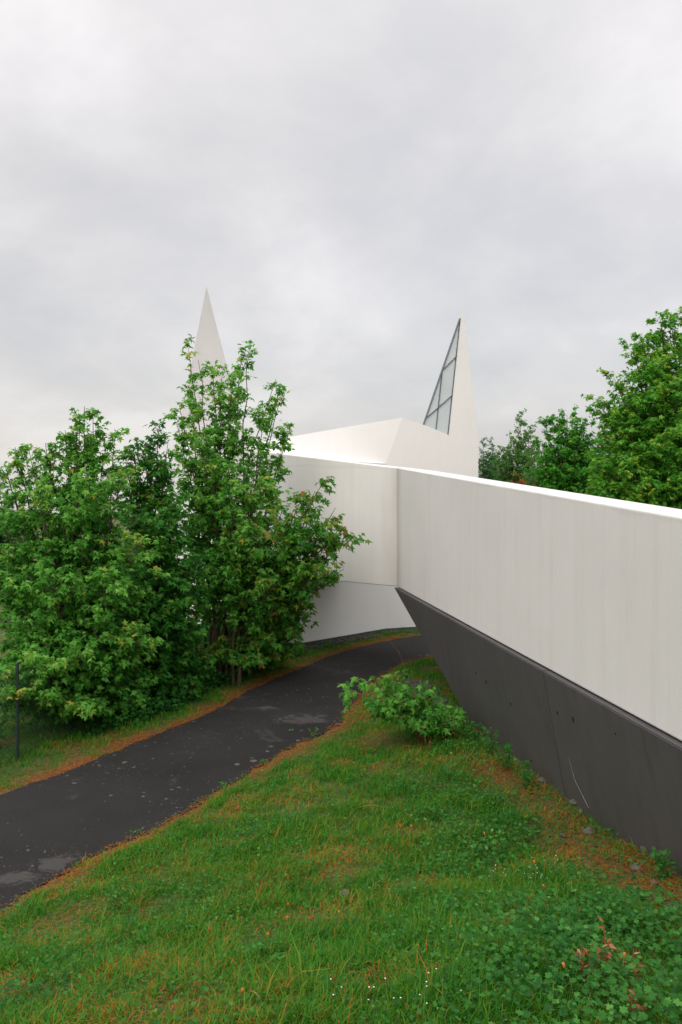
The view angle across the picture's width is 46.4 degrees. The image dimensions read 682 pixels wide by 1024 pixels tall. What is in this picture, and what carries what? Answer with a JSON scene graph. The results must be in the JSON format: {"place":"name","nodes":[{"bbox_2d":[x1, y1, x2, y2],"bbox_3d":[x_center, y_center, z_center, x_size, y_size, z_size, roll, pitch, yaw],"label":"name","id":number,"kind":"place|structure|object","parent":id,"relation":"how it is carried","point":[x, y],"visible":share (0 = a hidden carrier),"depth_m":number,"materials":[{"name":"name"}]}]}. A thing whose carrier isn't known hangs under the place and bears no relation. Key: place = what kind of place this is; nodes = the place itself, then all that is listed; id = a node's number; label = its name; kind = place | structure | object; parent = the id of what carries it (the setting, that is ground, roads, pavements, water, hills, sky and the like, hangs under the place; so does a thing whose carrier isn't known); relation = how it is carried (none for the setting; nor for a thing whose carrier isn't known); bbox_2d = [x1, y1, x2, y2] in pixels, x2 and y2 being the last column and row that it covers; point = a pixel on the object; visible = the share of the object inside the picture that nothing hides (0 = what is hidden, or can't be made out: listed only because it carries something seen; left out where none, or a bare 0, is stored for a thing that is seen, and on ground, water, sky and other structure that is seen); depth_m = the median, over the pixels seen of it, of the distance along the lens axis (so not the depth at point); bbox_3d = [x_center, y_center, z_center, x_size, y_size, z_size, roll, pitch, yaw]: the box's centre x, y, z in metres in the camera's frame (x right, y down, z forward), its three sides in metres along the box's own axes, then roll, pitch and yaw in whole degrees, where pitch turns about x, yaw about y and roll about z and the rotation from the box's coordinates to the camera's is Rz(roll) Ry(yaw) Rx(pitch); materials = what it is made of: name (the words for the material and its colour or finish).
{"place":"outdoors","nodes":[
{"label":"outdoors","id":0,"kind":"place"},
{"bbox_2d":[0,635,431,912],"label":"path","id":1,"kind":"structure","parent":0,"point":[50,827],"depth_m":8.97,"materials":[{"name":"grey asphalt"}]},
{"bbox_2d":[0,513,681,1023],"bbox_3d":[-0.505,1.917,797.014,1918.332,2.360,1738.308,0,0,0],"label":"ground","id":2,"kind":"structure","parent":0,"point":[38,773],"depth_m":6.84,"materials":[{"name":"green plant"}]},
{"bbox_2d":[0,469,30,602],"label":"distant tree","id":3,"kind":"object","parent":2,"relation":"on","point":[3,538],"visible":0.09,"depth_m":21.54,"materials":[{"name":"green plant"}]},
{"bbox_2d":[0,655,137,762],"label":"wire fence","id":4,"kind":"object","parent":2,"relation":"on","point":[16,717],"visible":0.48,"depth_m":9.65,"materials":[{"name":"grey metal"}]},
{"bbox_2d":[0,406,170,727],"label":"maple tree","id":5,"kind":"object","parent":2,"relation":"on","point":[61,611],"visible":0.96,"depth_m":10.81,"materials":[{"name":"green plant"}]},
{"bbox_2d":[0,629,302,748],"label":"undergrowth","id":6,"kind":"object","parent":2,"relation":"on","point":[148,710],"visible":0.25,"depth_m":11.63,"materials":[{"name":"green plant"}]},
{"bbox_2d":[106,419,217,699],"bbox_3d":[-2.968,0.816,12.607,2.160,4.619,2.313,0,0,-44],"label":"maple tree","id":7,"kind":"object","parent":2,"relation":"on","point":[178,632],"visible":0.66,"depth_m":12.27,"materials":[{"name":"green plant"}]},
{"bbox_2d":[163,334,313,685],"bbox_3d":[-1.722,0.018,13.815,2.730,6.114,2.535,0,0,0],"label":"maple tree","id":8,"kind":"object","parent":2,"relation":"on","point":[231,543],"visible":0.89,"depth_m":13.59,"materials":[{"name":"green plant"}]},
{"bbox_2d":[191,476,372,672],"bbox_3d":[-1.476,1.256,14.015,2.647,3.688,4.035,0,0,-26],"label":"maple tree","id":9,"kind":"object","parent":2,"relation":"on","point":[304,580],"visible":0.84,"depth_m":13.20,"materials":[{"name":"green plant"}]},
{"bbox_2d":[175,287,477,645],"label":"church","id":10,"kind":"structure","parent":2,"relation":"on","point":[443,437],"depth_m":19.91,"materials":[{"name":"white concrete"}]},
{"bbox_2d":[423,318,460,434],"bbox_3d":[2.573,-3.490,20.338,1.120,3.030,0.070,0,0,-26],"label":"window","id":11,"kind":"structure","parent":10,"relation":"in","point":[438,414],"depth_m":20.37,"materials":[{"name":"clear glass"}]},
{"bbox_2d":[0,724,681,1023],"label":"ground cover","id":12,"kind":"object","parent":2,"relation":"on","point":[648,998],"visible":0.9,"depth_m":4.05,"materials":[{"name":"green plant"}]},
{"bbox_2d":[0,634,681,1023],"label":"straw litter","id":13,"kind":"object","parent":2,"relation":"on","point":[120,844],"visible":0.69,"depth_m":6.45,"materials":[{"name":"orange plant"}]},
{"bbox_2d":[338,889,349,896],"bbox_3d":[0.021,2.514,5.248,0.079,0.051,0.101,0,0,-19],"label":"stone","id":14,"kind":"object","parent":2,"relation":"on","point":[346,890],"visible":0.56,"depth_m":5.23,"materials":[{"name":"grey stone"}]},
{"bbox_2d":[293,628,418,652],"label":"drip gravel","id":15,"kind":"structure","parent":2,"relation":"on","point":[342,640],"depth_m":18.30,"materials":[{"name":"grey gravel"}]},
{"bbox_2d":[337,669,466,742],"bbox_3d":[0.733,2.386,9.472,1.578,0.972,1.154,0,0,-13],"label":"maple sapling","id":16,"kind":"object","parent":2,"relation":"on","point":[401,708],"visible":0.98,"depth_m":9.35,"materials":[{"name":"green plant"}]},
{"bbox_2d":[382,635,427,739],"bbox_3d":[0.782,2.074,9.276,0.076,1.372,0.845,0,0,44],"label":"bare twig","id":17,"kind":"object","parent":2,"relation":"on","point":[407,674],"visible":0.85,"depth_m":9.29,"materials":[{"name":"brown wood"}]},
{"bbox_2d":[400,981,426,1014],"bbox_3d":[0.283,1.904,3.096,0.112,0.121,0.074,0,0,0],"label":"white wildflower","id":18,"kind":"object","parent":2,"relation":"on","point":[421,996],"visible":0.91,"depth_m":3.10,"materials":[{"name":"green plant"}]},
{"bbox_2d":[399,679,469,723],"bbox_3d":[1.362,2.799,11.941,0.799,0.263,3.381,0,0,0],"label":"shrub","id":19,"kind":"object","parent":2,"relation":"on","point":[429,685],"depth_m":12.62,"materials":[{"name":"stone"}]},
{"bbox_2d":[227,449,681,875],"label":"wall","id":20,"kind":"structure","parent":2,"relation":"on","point":[547,622],"depth_m":7.23,"materials":[{"name":"concrete"}]},
{"bbox_2d":[458,716,484,740],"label":"leafy weed","id":21,"kind":"object","parent":2,"relation":"on","point":[473,735],"visible":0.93,"depth_m":9.32,"materials":[{"name":"green plant"}]},
{"bbox_2d":[478,436,499,479],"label":"poplar tree","id":22,"kind":"object","parent":2,"relation":"on","point":[485,475],"visible":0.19,"depth_m":32.64,"materials":[{"name":"green plant"}]},
{"bbox_2d":[480,727,498,754],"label":"leafy weed","id":23,"kind":"object","parent":2,"relation":"on","point":[489,739],"visible":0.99,"depth_m":8.74,"materials":[{"name":"green plant"}]},
{"bbox_2d":[478,452,510,480],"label":"distant tree","id":24,"kind":"object","parent":2,"relation":"on","point":[487,461],"visible":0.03,"depth_m":43.88,"materials":[{"name":"green plant"}]},
{"bbox_2d":[494,742,512,769],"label":"leafy weed","id":25,"kind":"object","parent":2,"relation":"on","point":[507,755],"visible":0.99,"depth_m":8.13,"materials":[{"name":"green plant"}]},
{"bbox_2d":[489,408,541,486],"bbox_3d":[6.631,-0.425,29.877,3.176,6.996,2.606,0,0,0],"label":"birch tree","id":26,"kind":"object","parent":2,"relation":"on","point":[518,458],"visible":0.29,"depth_m":29.58,"materials":[{"name":"green plant"}]},
{"bbox_2d":[510,472,526,484],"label":"rusty shrub","id":27,"kind":"object","parent":2,"relation":"on","point":[522,482],"visible":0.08,"depth_m":27.00,"materials":[{"name":"brown plant"}]},
{"bbox_2d":[511,758,535,788],"bbox_3d":[1.721,2.517,7.577,0.240,0.279,0.330,0,0,29],"label":"leafy weed","id":28,"kind":"object","parent":2,"relation":"on","point":[525,777],"visible":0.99,"depth_m":7.61,"materials":[{"name":"green plant"}]},
{"bbox_2d":[520,437,552,487],"bbox_3d":[6.973,0.169,27.945,2.678,5.721,2.467,0,0,0],"label":"birch tree","id":29,"kind":"object","parent":2,"relation":"on","point":[529,481],"visible":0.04,"depth_m":27.75,"materials":[{"name":"green plant"}]},
{"bbox_2d":[537,777,545,782],"bbox_3d":[1.956,2.612,7.764,0.091,0.056,0.117,0,0,-20],"label":"stone","id":30,"kind":"object","parent":2,"relation":"on","point":[541,779],"visible":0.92,"depth_m":7.73,"materials":[{"name":"grey stone"}]},
{"bbox_2d":[520,404,605,494],"bbox_3d":[7.290,-0.221,25.786,3.227,6.594,2.909,0,0,0],"label":"maple tree","id":31,"kind":"object","parent":2,"relation":"on","point":[564,469],"visible":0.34,"depth_m":25.51,"materials":[{"name":"green plant"}]},
{"bbox_2d":[562,962,574,999],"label":"dandelion","id":32,"kind":"object","parent":2,"relation":"on","point":[563,964],"visible":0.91,"depth_m":3.18,"materials":[{"name":"green plant"}]},
{"bbox_2d":[569,799,576,804],"bbox_3d":[2.078,2.565,7.038,0.117,0.056,0.091,0,0,-10],"label":"stone","id":33,"kind":"object","parent":2,"relation":"on","point":[572,801],"visible":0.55,"depth_m":7.02,"materials":[{"name":"grey stone"}]},
{"bbox_2d":[574,943,596,981],"bbox_3d":[1.040,1.921,3.362,0.101,0.198,0.101,0,0,0],"label":"withered weed","id":34,"kind":"object","parent":2,"relation":"on","point":[583,954],"visible":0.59,"depth_m":3.37,"materials":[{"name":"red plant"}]},
{"bbox_2d":[582,827,596,834],"bbox_3d":[1.976,2.551,6.357,0.097,0.062,0.123,0,0,-41],"label":"stone","id":35,"kind":"object","parent":2,"relation":"on","point":[589,829],"visible":0.81,"depth_m":6.33,"materials":[{"name":"grey stone"}]},
{"bbox_2d":[577,437,614,491],"bbox_3d":[12.841,-0.415,39.823,3.905,6.956,3.521,0,0,0],"label":"distant tree","id":36,"kind":"object","parent":2,"relation":"on","point":[594,447],"visible":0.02,"depth_m":39.75,"materials":[{"name":"green plant"}]},
{"bbox_2d":[596,916,615,974],"bbox_3d":[1.139,1.899,3.443,0.086,0.265,0.116,0,0,44],"label":"withered weed","id":37,"kind":"object","parent":2,"relation":"on","point":[608,955],"visible":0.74,"depth_m":3.45,"materials":[{"name":"red plant"}]},
{"bbox_2d":[616,948,643,980],"bbox_3d":[1.241,1.953,3.414,0.106,0.170,0.082,0,0,44],"label":"withered weed","id":38,"kind":"object","parent":2,"relation":"on","point":[636,970],"visible":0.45,"depth_m":3.41,"materials":[{"name":"brown plant"}]},
{"bbox_2d":[579,306,681,508],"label":"maple tree","id":39,"kind":"object","parent":2,"relation":"on","point":[642,436],"visible":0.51,"depth_m":19.54,"materials":[{"name":"green plant"}]},
{"bbox_2d":[630,864,643,871],"bbox_3d":[2.011,2.417,5.409,0.090,0.045,0.070,0,0,8],"label":"stone","id":40,"kind":"object","parent":2,"relation":"on","point":[637,867],"visible":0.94,"depth_m":5.39,"materials":[{"name":"grey stone"}]},
{"bbox_2d":[626,989,657,1022],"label":"withered weed","id":41,"kind":"object","parent":2,"relation":"on","point":[642,1007],"visible":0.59,"depth_m":3.02,"materials":[{"name":"brown plant"}]},
{"bbox_2d":[650,846,675,882],"bbox_3d":[2.067,2.291,5.132,0.161,0.285,0.133,0,0,0],"label":"leafy weed","id":42,"kind":"object","parent":2,"relation":"on","point":[660,861],"visible":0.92,"depth_m":5.12,"materials":[{"name":"green plant"}]},
{"bbox_2d":[0,0,681,512],"label":"sky","id":43,"kind":"structure","parent":0,"point":[342,181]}
]}

